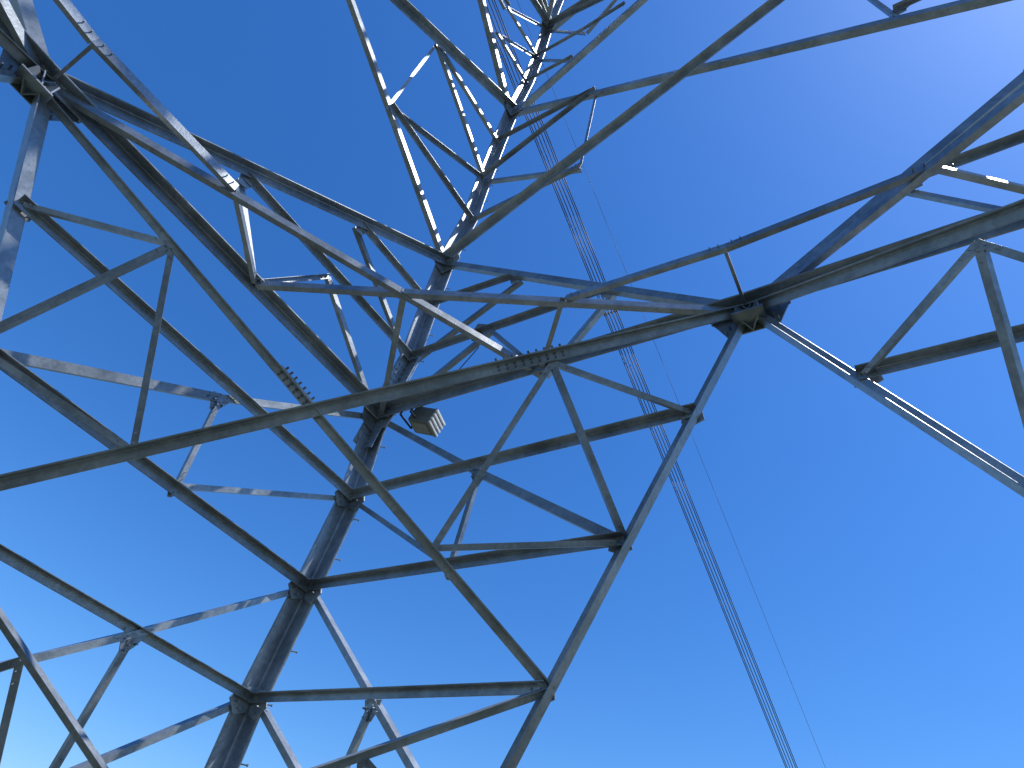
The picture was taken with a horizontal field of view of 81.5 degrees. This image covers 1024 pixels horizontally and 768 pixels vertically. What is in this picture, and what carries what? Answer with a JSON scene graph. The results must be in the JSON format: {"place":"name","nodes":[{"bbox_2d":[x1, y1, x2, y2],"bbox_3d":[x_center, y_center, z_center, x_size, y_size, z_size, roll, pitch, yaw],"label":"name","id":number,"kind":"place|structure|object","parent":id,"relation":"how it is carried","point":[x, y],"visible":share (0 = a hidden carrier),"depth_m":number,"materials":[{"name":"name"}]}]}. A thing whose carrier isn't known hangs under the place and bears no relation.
{"place":"outdoors","nodes":[
{"label":"outdoors","id":0,"kind":"place"},
{"bbox_2d":[0,0,1023,767],"label":"sky","id":1,"kind":"structure","parent":0,"point":[884,567],"materials":[{"name":"blue"}]},
{"bbox_3d":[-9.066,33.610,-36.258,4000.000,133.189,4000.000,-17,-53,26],"label":"ground","id":2,"kind":"structure","parent":0,"visible":0},
{"bbox_2d":[0,0,1023,767],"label":"lattice tower","id":3,"kind":"structure","parent":2,"relation":"on","point":[40,82],"depth_m":4.63,"materials":[{"name":"metal"}]},
{"bbox_2d":[400,406,445,436],"bbox_3d":[-0.946,0.368,6.450,0.400,0.317,0.388,-17,-53,26],"label":"junction box","id":4,"kind":"object","parent":3,"relation":"attached to","point":[426,421],"visible":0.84,"depth_m":6.38,"materials":[{"name":"paint"}]},
{"bbox_2d":[471,324,486,340],"bbox_3d":[-0.363,-0.592,6.821,0.222,0.208,0.130,-4,-48,17],"label":"junction box","id":5,"kind":"object","parent":3,"relation":"attached to","point":[478,325],"visible":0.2,"depth_m":6.82,"materials":[{"name":"paint"}]},
{"bbox_2d":[486,4,789,767],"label":"conductor wire","id":6,"kind":"object","parent":3,"relation":"hanging from","point":[646,406],"visible":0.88,"depth_m":32.77,"materials":[{"name":"grey metal"}]},
{"bbox_2d":[492,28,787,767],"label":"conductor wire","id":7,"kind":"object","parent":3,"relation":"hanging from","point":[645,413],"visible":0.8,"depth_m":32.63,"materials":[{"name":"grey metal"}]},
{"bbox_2d":[488,0,792,767],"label":"conductor wire","id":8,"kind":"object","parent":3,"relation":"hanging from","point":[651,412],"visible":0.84,"depth_m":32.41,"materials":[{"name":"grey metal"}]},
{"bbox_2d":[495,40,785,767],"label":"conductor wire","id":9,"kind":"object","parent":3,"relation":"hanging from","point":[643,412],"visible":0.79,"depth_m":32.44,"materials":[{"name":"grey metal"}]},
{"bbox_2d":[492,0,795,767],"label":"conductor wire","id":10,"kind":"object","parent":3,"relation":"attached to","point":[652,404],"visible":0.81,"depth_m":32.50,"materials":[{"name":"grey metal"}]},
{"bbox_2d":[494,0,797,767],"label":"conductor wire","id":11,"kind":"object","parent":3,"relation":"attached to","point":[653,403],"visible":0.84,"depth_m":32.54,"materials":[{"name":"grey metal"}]},
{"bbox_2d":[517,1,825,767],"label":"ground wire","id":12,"kind":"object","parent":3,"relation":"attached to","point":[678,402],"visible":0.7,"depth_m":38.10,"materials":[{"name":"grey metal"}]}
]}

